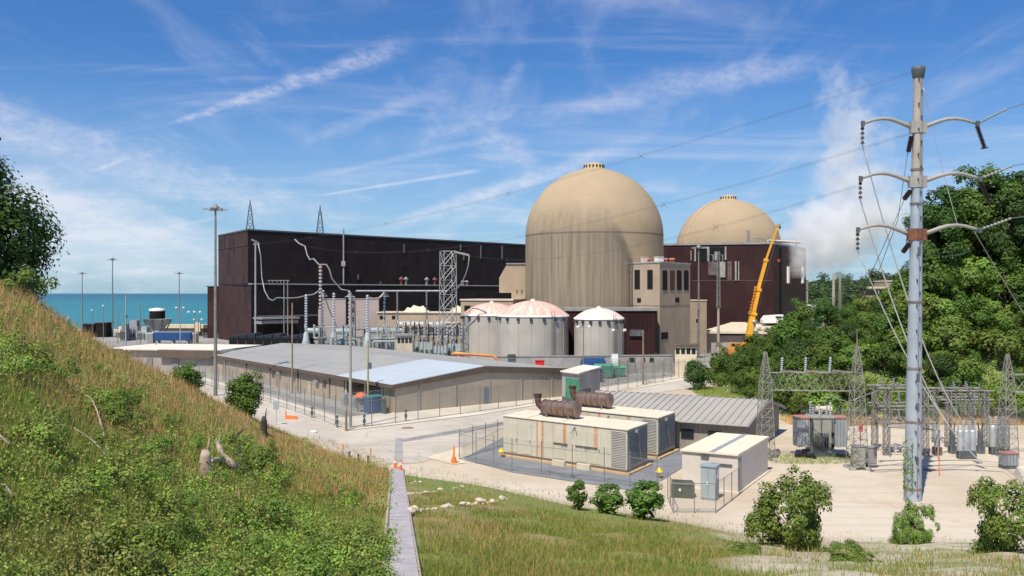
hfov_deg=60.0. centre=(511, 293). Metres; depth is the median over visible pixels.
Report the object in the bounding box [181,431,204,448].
weed bush
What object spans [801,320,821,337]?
thicket shrub
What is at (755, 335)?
thicket shrub
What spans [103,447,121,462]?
weed bush
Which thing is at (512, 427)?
door
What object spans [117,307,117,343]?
utility pole
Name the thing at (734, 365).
thicket shrub
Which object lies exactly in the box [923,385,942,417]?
thicket shrub
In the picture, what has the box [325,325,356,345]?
power transformer
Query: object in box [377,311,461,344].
tan yard building
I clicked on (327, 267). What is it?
jumper cable
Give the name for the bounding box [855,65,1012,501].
transmission pole
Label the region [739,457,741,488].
door
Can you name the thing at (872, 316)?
thicket shrub
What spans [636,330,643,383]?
utility pole
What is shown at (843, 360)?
thicket shrub
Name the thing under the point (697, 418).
corrugated shed
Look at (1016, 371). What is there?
thicket shrub
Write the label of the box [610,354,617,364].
yard box
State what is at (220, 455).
weed bush
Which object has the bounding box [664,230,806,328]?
maroon building
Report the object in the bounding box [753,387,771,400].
thicket shrub
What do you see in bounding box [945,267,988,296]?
thicket shrub
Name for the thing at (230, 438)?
weed bush
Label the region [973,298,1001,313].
thicket shrub
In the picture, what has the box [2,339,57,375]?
weed bush
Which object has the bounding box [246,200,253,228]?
roof mast
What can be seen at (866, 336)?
thicket shrub
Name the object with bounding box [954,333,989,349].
thicket shrub
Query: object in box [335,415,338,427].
fence pedestal
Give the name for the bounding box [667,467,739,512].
compound fence
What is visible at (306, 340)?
bushing post
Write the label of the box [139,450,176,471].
weed bush
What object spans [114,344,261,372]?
white roofed building
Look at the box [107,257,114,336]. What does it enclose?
mast light
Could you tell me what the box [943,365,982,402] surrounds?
thicket shrub
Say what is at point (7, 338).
weed bush
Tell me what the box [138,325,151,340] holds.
plant unit
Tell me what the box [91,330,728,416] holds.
plant yard
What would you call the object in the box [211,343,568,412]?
warehouse
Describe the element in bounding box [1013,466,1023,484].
concrete ramp
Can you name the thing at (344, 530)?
weed bush
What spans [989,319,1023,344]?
thicket shrub
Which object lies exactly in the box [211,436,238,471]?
driftwood log
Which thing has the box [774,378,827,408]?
thicket shrub
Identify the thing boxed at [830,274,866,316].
wooden pole
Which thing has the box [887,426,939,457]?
bus pipe
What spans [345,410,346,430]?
wooden post
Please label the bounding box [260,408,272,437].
tree stump
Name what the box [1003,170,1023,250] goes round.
tall tree
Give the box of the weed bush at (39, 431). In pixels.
[7,409,71,451]
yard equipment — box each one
[341,393,352,405]
[352,395,362,407]
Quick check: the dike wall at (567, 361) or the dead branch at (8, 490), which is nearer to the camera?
the dead branch at (8, 490)
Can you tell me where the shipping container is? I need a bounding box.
[153,331,192,343]
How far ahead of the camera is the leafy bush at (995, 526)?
43.51 m
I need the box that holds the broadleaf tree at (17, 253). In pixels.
[0,132,69,304]
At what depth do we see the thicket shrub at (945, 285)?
138.86 m
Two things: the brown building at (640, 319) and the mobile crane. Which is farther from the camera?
the mobile crane
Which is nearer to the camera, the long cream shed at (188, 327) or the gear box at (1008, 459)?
the gear box at (1008, 459)
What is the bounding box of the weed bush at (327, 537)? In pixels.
[304,522,336,543]
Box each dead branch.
[0,435,10,445]
[1,484,13,497]
[74,428,106,455]
[85,394,109,465]
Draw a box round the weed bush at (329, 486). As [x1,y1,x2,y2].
[323,482,335,491]
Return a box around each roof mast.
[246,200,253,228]
[316,206,323,232]
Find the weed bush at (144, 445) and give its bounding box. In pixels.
[123,435,155,457]
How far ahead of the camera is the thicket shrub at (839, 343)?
131.22 m
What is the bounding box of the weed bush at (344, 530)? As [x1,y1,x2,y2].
[334,518,370,540]
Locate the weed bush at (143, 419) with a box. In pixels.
[130,408,153,428]
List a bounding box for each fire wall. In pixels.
[323,298,345,339]
[352,298,378,340]
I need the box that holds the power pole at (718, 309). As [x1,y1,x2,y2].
[707,251,722,353]
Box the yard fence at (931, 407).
[801,403,1023,425]
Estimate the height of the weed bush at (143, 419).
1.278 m
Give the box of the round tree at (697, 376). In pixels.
[683,359,714,389]
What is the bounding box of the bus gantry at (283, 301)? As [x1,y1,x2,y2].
[267,280,289,334]
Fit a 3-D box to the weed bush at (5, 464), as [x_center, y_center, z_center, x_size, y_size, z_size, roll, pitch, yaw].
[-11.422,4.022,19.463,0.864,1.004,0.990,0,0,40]
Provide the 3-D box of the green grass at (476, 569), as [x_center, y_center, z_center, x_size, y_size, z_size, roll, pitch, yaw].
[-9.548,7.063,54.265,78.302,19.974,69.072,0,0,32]
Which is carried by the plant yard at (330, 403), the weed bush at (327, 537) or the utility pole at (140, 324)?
the utility pole at (140, 324)
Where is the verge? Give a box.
[201,377,686,429]
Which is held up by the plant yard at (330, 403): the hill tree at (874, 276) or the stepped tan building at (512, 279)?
the stepped tan building at (512, 279)
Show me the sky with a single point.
(133, 119)
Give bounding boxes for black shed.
[82,323,95,336]
[95,322,113,336]
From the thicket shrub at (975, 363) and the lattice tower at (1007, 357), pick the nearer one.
the lattice tower at (1007, 357)
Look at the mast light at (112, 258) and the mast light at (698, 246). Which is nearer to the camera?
the mast light at (698, 246)
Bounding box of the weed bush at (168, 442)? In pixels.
[149,431,181,455]
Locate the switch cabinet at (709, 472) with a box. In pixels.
[700,462,719,500]
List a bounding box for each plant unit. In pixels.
[116,325,121,338]
[120,322,129,340]
[129,318,142,339]
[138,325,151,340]
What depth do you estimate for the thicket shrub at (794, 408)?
118.00 m
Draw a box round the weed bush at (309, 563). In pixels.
[281,538,334,575]
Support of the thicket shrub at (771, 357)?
on the ground at (866, 505)
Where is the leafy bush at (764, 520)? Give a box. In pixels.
[742,463,833,551]
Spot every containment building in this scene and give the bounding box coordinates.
[525,162,663,306]
[676,195,780,242]
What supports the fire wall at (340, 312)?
on the plant yard at (330, 403)
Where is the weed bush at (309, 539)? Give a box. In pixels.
[284,524,330,561]
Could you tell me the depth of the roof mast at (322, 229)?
326.52 m
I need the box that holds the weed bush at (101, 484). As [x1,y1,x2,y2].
[51,463,115,501]
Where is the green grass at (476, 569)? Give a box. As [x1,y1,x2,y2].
[0,281,1023,575]
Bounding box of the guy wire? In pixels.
[923,88,956,221]
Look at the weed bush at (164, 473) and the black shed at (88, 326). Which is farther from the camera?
the black shed at (88, 326)
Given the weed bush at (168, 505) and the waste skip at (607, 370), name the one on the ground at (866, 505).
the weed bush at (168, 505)
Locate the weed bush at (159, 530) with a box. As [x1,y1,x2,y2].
[142,510,200,552]
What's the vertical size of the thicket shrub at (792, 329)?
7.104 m
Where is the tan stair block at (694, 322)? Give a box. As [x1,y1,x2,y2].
[690,300,706,353]
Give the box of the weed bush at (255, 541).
[226,528,273,555]
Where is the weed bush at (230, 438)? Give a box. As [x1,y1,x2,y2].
[212,427,241,452]
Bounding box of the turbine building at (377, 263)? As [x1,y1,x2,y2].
[218,229,524,339]
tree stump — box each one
[199,437,221,480]
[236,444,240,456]
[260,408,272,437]
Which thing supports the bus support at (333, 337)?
on the plant yard at (330, 403)
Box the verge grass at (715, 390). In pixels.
[692,385,746,398]
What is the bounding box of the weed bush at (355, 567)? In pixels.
[339,556,388,575]
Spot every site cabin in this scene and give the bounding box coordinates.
[147,333,154,343]
[191,333,197,343]
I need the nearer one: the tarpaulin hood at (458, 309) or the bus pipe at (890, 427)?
the bus pipe at (890, 427)
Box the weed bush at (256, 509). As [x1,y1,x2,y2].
[237,498,271,529]
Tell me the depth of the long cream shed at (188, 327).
350.73 m
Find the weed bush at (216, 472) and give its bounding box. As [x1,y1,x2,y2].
[210,468,231,483]
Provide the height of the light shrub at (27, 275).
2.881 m
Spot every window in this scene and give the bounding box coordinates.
[661,332,667,338]
[681,429,693,438]
[708,431,720,435]
[865,290,877,294]
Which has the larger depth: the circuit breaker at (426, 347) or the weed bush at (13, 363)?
the circuit breaker at (426, 347)
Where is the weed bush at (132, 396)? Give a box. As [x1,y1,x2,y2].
[118,386,144,409]
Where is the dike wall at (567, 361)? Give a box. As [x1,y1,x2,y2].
[496,354,672,372]
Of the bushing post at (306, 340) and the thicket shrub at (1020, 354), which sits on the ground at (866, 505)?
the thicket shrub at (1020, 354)
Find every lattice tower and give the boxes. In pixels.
[439,251,468,344]
[756,352,777,461]
[843,339,871,470]
[996,354,1019,457]
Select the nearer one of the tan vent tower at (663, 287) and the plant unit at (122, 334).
the tan vent tower at (663, 287)
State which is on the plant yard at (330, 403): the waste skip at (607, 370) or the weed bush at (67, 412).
the waste skip at (607, 370)
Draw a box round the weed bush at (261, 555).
[237,550,276,572]
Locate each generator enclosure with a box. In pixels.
[498,410,652,475]
[581,406,679,459]
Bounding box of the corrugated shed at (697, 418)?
[595,390,784,448]
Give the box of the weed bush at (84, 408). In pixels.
[73,401,90,411]
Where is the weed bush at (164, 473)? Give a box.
[155,465,177,483]
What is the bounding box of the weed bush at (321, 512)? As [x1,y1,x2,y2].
[311,505,328,517]
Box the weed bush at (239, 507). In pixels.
[221,499,246,526]
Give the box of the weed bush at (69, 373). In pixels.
[42,356,82,378]
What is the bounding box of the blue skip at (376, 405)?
[363,394,383,413]
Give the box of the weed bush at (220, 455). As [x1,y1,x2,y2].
[211,448,226,466]
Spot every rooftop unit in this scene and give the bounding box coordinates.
[641,257,646,261]
[654,257,663,261]
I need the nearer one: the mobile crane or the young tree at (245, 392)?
the young tree at (245, 392)
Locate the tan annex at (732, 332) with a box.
[707,322,773,352]
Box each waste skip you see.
[594,364,614,377]
[613,365,625,376]
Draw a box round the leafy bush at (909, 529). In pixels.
[887,498,940,544]
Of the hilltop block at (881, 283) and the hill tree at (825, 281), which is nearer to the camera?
the hilltop block at (881, 283)
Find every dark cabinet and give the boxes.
[381,396,386,413]
[507,355,515,362]
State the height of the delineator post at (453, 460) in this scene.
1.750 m
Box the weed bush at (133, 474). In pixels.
[88,448,159,493]
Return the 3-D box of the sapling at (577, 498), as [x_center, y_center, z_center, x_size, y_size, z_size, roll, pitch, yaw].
[4.790,14.990,65.031,1.795,2.827,1.865,0,0,0]
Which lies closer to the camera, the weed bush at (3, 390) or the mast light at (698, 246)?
the weed bush at (3, 390)
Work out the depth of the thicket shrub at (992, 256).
151.60 m
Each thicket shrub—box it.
[708,341,735,375]
[713,372,730,384]
[727,355,751,374]
[728,367,753,390]
[729,351,752,369]
[735,333,758,362]
[740,384,753,396]
[741,347,756,365]
[747,328,764,346]
[748,374,758,383]
[753,340,777,361]
[753,359,766,370]
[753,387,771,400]
[754,342,778,366]
[755,366,772,375]
[755,374,766,386]
[756,376,776,391]
[759,327,778,349]
[759,383,781,407]
[763,363,784,385]
[766,312,811,346]
[773,360,804,386]
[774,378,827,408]
[775,337,821,368]
[780,316,804,342]
[780,336,803,355]
[785,297,816,325]
[785,373,827,397]
[786,397,811,414]
[791,347,816,369]
[797,384,858,417]
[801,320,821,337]
[804,327,831,345]
[804,340,839,364]
[804,347,840,377]
[806,353,843,389]
[811,298,836,326]
[811,326,838,346]
[811,373,852,397]
[813,302,841,329]
[818,333,854,369]
[830,311,849,325]
[831,320,865,342]
[837,330,853,348]
[838,353,869,371]
[841,315,858,325]
[841,376,880,398]
[842,302,858,316]
[842,340,885,361]
[851,395,870,416]
[852,296,873,310]
[854,327,881,353]
[856,311,866,316]
[856,317,881,338]
[858,314,875,326]
[862,312,879,334]
[863,311,907,330]
[865,299,887,316]
[867,339,902,376]
[871,295,881,303]
[871,331,896,353]
[873,304,907,341]
[874,395,905,415]
[879,279,939,300]
[883,291,941,324]
[885,326,933,353]
[886,386,905,397]
[890,274,939,316]
[890,279,938,293]
[891,260,908,280]
[898,349,925,371]
[899,268,908,282]
[899,314,933,334]
[901,246,964,300]
[906,293,956,324]
[922,352,958,381]
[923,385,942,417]
[926,260,975,300]
[926,350,955,362]
[927,316,973,352]
[929,377,958,408]
[932,312,971,331]
[941,285,978,317]
[942,255,1002,291]
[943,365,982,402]
[944,353,986,377]
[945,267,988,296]
[952,401,987,417]
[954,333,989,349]
[959,292,991,325]
[962,347,981,360]
[970,327,1022,363]
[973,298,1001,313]
[975,254,1023,274]
[978,395,1007,415]
[979,251,1023,308]
[980,380,1020,397]
[985,307,1021,330]
[987,387,1023,418]
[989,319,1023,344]
[993,379,1021,387]
[996,240,1023,275]
[1001,300,1023,325]
[1002,386,1021,413]
[1007,365,1023,382]
[1009,285,1023,309]
[1014,347,1023,363]
[1018,332,1023,344]
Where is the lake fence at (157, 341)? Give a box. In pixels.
[109,340,208,345]
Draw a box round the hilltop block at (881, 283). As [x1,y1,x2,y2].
[873,280,892,286]
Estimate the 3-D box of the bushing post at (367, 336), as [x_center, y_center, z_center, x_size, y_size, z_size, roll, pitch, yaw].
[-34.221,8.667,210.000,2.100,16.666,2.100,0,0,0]
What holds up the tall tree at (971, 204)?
on the ground at (866, 505)
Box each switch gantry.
[867,378,933,455]
[930,381,993,446]
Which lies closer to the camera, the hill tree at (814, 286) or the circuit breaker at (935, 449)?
the circuit breaker at (935, 449)
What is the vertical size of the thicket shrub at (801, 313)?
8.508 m
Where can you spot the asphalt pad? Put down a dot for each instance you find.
(671, 464)
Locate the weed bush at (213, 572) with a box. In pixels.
[177,561,241,575]
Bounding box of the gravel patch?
[428,447,464,464]
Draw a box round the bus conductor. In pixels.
[824,389,883,405]
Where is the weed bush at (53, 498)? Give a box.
[21,476,87,521]
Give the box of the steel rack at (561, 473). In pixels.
[549,471,573,477]
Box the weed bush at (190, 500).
[178,489,206,511]
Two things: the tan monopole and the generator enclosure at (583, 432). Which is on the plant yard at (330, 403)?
the tan monopole
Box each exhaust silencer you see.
[534,393,581,418]
[569,385,613,408]
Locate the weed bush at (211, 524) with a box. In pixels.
[195,512,220,533]
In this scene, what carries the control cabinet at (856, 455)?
on the ground at (866, 505)
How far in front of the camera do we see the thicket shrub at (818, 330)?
146.97 m
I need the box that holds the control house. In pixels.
[680,432,770,494]
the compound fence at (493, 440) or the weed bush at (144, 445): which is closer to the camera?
the weed bush at (144, 445)
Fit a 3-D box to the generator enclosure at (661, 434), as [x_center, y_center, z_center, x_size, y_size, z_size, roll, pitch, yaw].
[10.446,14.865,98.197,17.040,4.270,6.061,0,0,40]
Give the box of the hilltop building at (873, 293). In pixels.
[852,287,885,299]
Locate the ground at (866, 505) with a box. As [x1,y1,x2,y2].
[0,289,1023,575]
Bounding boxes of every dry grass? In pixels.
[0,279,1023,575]
[779,412,1023,424]
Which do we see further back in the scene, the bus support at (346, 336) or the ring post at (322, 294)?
the ring post at (322, 294)
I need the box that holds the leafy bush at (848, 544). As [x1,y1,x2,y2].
[826,538,882,562]
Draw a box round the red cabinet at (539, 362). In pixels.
[535,360,544,365]
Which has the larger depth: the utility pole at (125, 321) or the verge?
the utility pole at (125, 321)
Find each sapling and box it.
[565,479,588,509]
[588,483,626,514]
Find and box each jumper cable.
[258,244,319,300]
[305,246,348,290]
[451,255,469,291]
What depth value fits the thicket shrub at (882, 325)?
133.62 m
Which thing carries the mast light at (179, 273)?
on the plant yard at (330, 403)
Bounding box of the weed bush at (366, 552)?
[324,526,387,568]
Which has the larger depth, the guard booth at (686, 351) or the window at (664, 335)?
the window at (664, 335)
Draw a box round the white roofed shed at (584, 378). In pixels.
[560,365,601,401]
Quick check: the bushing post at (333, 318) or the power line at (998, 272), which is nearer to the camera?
the power line at (998, 272)
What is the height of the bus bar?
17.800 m
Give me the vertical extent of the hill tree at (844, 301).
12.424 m
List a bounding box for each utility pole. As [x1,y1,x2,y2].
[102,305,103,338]
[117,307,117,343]
[125,294,126,344]
[140,305,140,344]
[175,307,184,341]
[187,311,200,341]
[193,318,202,343]
[291,303,294,393]
[349,292,351,427]
[367,340,371,394]
[611,329,625,380]
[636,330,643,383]
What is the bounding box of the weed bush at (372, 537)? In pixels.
[339,522,388,551]
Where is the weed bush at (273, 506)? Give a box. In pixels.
[247,486,294,528]
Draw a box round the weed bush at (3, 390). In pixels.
[0,387,7,403]
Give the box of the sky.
[0,0,1023,293]
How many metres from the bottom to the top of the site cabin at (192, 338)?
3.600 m
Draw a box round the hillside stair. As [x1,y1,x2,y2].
[380,468,422,575]
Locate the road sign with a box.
[273,401,278,424]
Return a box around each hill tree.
[808,281,822,293]
[809,289,821,301]
[812,295,827,303]
[814,273,830,286]
[814,287,835,296]
[815,285,830,292]
[816,272,829,283]
[825,295,837,306]
[828,277,851,286]
[835,272,848,283]
[835,283,843,290]
[835,291,859,303]
[841,281,868,296]
[841,292,851,308]
[864,271,873,286]
[867,268,884,286]
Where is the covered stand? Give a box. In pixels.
[355,392,366,410]
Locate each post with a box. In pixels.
[302,294,310,343]
[321,290,326,336]
[330,293,337,344]
[345,291,353,335]
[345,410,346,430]
[352,296,355,339]
[363,295,371,347]
[382,293,388,336]
[394,438,402,461]
[451,446,456,463]
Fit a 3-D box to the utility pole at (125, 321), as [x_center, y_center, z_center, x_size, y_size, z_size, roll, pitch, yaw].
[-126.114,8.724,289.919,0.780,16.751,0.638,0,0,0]
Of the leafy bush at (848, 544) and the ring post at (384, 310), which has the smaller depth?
the leafy bush at (848, 544)
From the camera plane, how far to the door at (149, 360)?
190.51 m
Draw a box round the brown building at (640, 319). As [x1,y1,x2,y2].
[559,307,657,354]
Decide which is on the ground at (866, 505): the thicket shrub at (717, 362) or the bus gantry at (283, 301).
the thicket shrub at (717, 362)
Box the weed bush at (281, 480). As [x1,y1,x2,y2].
[260,461,296,487]
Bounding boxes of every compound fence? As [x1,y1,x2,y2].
[459,419,657,485]
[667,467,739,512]
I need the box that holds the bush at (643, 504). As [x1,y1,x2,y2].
[623,480,664,519]
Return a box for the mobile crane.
[726,224,780,356]
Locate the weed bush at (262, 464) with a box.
[244,446,285,472]
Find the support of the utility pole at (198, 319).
on the plant yard at (330, 403)
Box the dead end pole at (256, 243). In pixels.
[251,239,259,332]
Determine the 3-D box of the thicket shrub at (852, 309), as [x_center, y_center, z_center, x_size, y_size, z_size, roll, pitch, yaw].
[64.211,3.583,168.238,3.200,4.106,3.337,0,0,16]
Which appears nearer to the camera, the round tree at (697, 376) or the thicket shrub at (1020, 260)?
the thicket shrub at (1020, 260)
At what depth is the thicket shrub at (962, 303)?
135.84 m
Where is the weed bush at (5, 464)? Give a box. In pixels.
[0,460,17,479]
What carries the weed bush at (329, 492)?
on the ground at (866, 505)
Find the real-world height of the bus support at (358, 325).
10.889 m
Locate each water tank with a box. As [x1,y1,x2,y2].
[460,301,508,360]
[495,299,569,355]
[573,306,624,354]
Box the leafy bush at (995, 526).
[966,474,1023,553]
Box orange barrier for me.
[285,410,297,418]
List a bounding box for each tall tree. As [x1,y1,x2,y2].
[901,185,966,268]
[935,162,1023,293]
[935,203,981,265]
[970,175,1023,298]
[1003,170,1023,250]
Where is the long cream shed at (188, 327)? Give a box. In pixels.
[162,322,206,335]
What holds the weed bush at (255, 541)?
on the ground at (866, 505)
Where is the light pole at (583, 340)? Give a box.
[576,325,590,364]
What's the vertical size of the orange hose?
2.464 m
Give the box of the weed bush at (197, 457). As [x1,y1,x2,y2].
[187,449,200,460]
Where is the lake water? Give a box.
[35,294,206,328]
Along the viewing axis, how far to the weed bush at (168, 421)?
38.44 m
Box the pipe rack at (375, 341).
[373,340,394,348]
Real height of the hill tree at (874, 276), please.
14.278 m
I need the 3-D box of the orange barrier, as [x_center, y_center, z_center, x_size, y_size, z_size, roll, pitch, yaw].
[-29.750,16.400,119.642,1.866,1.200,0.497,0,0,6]
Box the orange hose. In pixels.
[451,353,498,360]
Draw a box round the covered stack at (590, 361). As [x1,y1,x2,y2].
[580,358,605,365]
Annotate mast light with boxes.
[77,272,86,330]
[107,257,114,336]
[174,272,183,323]
[203,204,227,395]
[692,244,705,357]
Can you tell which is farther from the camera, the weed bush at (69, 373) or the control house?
the control house
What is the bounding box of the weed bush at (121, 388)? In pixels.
[97,386,130,406]
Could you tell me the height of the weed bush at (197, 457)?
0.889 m
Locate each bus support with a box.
[317,327,335,344]
[342,325,363,346]
[347,317,369,336]
[378,328,394,349]
[410,330,425,351]
[426,323,444,342]
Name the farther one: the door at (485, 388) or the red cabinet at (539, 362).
the red cabinet at (539, 362)
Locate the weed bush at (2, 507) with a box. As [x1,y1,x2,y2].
[0,477,11,523]
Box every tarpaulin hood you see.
[404,305,428,311]
[450,305,460,311]
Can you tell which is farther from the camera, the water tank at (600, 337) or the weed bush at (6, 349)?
the water tank at (600, 337)
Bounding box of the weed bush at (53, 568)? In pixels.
[4,557,64,575]
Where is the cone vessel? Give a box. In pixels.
[142,308,171,331]
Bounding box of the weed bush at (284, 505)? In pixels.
[264,496,290,516]
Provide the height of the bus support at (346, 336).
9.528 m
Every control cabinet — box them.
[850,444,866,469]
[865,446,877,467]
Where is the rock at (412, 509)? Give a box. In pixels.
[407,506,415,514]
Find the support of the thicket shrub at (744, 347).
on the ground at (866, 505)
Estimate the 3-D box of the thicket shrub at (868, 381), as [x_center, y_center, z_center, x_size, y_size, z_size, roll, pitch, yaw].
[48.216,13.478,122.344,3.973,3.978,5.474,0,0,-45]
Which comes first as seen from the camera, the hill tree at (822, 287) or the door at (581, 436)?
the door at (581, 436)
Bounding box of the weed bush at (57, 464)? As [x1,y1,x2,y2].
[43,460,82,481]
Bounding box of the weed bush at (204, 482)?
[195,476,216,490]
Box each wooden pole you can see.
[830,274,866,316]
[832,274,834,307]
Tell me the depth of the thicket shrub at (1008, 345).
128.64 m
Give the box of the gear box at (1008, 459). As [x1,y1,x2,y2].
[998,451,1019,468]
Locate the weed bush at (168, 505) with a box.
[119,483,193,532]
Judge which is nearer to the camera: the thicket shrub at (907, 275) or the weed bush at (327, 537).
the weed bush at (327, 537)
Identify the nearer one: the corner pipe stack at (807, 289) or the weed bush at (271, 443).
the weed bush at (271, 443)
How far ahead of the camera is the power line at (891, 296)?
78.51 m
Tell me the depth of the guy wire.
75.89 m
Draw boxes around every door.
[147,358,152,367]
[172,358,178,367]
[307,381,310,394]
[484,387,487,403]
[508,422,517,452]
[522,424,530,454]
[554,427,563,458]
[576,430,586,462]
[590,432,600,464]
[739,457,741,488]
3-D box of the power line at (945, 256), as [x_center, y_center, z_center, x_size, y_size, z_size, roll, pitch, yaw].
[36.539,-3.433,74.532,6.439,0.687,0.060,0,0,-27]
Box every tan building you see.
[460,299,524,321]
[499,263,524,298]
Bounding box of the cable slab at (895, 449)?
[891,447,904,451]
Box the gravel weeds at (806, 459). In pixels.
[768,453,850,464]
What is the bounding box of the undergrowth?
[705,288,1023,417]
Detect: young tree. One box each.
[170,361,205,391]
[223,368,264,418]
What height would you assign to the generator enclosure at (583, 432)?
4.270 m
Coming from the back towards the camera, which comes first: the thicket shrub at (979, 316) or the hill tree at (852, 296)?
the hill tree at (852, 296)
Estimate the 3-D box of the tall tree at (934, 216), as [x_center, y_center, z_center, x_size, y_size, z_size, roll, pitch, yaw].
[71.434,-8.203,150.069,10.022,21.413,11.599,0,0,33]
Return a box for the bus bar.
[356,290,446,341]
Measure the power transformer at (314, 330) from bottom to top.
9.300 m
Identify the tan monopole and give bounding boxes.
[318,265,322,343]
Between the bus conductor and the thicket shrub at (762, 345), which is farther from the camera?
the thicket shrub at (762, 345)
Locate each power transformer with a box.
[304,324,329,344]
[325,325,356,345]
[357,324,394,349]
[388,325,404,338]
[792,401,847,456]
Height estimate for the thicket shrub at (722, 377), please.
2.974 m
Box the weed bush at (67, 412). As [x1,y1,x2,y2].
[48,407,72,420]
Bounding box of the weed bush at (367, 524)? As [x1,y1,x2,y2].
[354,516,386,539]
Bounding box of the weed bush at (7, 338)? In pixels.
[0,327,37,356]
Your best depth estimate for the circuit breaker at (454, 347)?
201.89 m
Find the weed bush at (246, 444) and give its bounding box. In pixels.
[222,431,254,453]
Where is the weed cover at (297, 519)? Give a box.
[0,294,403,575]
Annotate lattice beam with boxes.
[770,357,852,391]
[1009,374,1023,392]
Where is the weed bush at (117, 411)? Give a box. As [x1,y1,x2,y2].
[91,392,133,426]
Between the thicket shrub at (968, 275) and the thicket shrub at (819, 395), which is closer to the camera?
the thicket shrub at (819, 395)
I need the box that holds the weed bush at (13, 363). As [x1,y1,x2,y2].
[0,345,41,378]
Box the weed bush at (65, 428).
[43,421,69,435]
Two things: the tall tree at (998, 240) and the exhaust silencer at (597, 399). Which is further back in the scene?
the tall tree at (998, 240)
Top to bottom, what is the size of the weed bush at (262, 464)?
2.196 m
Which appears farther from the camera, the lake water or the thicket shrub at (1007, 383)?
the lake water
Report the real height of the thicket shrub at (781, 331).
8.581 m
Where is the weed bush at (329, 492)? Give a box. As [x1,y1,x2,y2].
[317,490,334,501]
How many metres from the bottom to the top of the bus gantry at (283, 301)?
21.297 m
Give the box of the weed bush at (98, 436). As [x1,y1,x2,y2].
[87,424,119,448]
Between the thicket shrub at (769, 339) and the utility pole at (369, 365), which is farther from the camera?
the thicket shrub at (769, 339)
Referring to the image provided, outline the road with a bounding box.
[200,380,709,463]
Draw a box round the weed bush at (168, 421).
[157,411,175,427]
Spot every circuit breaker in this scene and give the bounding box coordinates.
[405,319,419,352]
[418,321,433,353]
[432,325,448,355]
[446,322,462,356]
[932,422,941,455]
[947,423,956,453]
[956,421,976,458]
[976,423,984,453]
[988,416,1008,454]
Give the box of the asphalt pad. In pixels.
[464,438,681,489]
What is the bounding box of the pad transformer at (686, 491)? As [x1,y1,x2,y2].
[671,479,693,498]
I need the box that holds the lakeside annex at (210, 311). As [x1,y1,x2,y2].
[206,286,217,337]
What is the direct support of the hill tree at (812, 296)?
on the ground at (866, 505)
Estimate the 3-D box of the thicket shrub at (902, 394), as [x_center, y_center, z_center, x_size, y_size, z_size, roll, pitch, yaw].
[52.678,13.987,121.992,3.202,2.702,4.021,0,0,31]
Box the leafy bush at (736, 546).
[717,539,761,554]
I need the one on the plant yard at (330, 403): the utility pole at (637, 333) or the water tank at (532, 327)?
the water tank at (532, 327)
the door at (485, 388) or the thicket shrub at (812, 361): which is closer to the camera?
the thicket shrub at (812, 361)
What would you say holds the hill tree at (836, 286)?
on the ground at (866, 505)
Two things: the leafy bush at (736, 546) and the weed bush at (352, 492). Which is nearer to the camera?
the leafy bush at (736, 546)
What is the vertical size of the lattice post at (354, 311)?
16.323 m
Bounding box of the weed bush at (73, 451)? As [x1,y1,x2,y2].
[65,444,81,457]
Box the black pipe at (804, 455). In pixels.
[794,454,815,458]
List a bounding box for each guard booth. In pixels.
[393,333,413,351]
[673,343,698,376]
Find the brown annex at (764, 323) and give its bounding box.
[746,322,776,324]
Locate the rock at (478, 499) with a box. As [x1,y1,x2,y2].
[475,497,486,502]
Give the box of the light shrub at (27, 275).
[0,266,58,297]
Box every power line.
[267,73,911,242]
[315,133,907,252]
[473,185,857,259]
[856,201,903,305]
[857,251,982,462]
[860,200,949,425]
[862,145,966,426]
[866,152,907,304]
[922,249,971,256]
[974,231,1023,313]
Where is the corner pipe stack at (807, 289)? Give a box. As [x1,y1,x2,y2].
[806,280,808,304]
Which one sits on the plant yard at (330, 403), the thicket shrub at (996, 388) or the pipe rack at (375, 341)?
the pipe rack at (375, 341)
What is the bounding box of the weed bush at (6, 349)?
[0,344,15,354]
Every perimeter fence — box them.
[187,359,684,428]
[224,357,673,415]
[593,346,733,379]
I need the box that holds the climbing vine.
[902,438,913,491]
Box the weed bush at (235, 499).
[222,493,241,508]
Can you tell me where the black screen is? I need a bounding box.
[229,333,313,345]
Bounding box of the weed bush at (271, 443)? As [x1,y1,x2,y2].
[245,439,277,461]
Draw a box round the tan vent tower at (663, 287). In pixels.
[628,258,690,361]
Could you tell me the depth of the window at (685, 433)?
96.48 m
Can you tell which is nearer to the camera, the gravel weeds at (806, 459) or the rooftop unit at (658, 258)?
the gravel weeds at (806, 459)
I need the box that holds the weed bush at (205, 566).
[188,561,223,575]
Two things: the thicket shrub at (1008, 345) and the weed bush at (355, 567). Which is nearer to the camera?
the weed bush at (355, 567)
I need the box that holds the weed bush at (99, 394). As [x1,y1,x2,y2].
[77,380,119,409]
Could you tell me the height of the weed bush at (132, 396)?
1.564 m
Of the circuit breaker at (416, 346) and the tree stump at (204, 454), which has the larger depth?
the circuit breaker at (416, 346)
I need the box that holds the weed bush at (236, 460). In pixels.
[233,451,252,475]
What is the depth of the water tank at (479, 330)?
207.66 m
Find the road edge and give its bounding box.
[398,422,502,441]
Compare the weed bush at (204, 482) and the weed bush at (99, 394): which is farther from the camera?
the weed bush at (99, 394)
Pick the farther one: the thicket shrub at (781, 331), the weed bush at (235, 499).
the thicket shrub at (781, 331)
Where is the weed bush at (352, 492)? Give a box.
[334,485,364,502]
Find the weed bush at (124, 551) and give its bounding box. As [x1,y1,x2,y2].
[76,506,158,575]
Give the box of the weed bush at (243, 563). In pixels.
[224,560,262,575]
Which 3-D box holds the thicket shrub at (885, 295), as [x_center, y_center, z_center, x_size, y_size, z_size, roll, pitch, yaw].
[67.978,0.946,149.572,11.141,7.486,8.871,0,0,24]
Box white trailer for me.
[760,314,782,322]

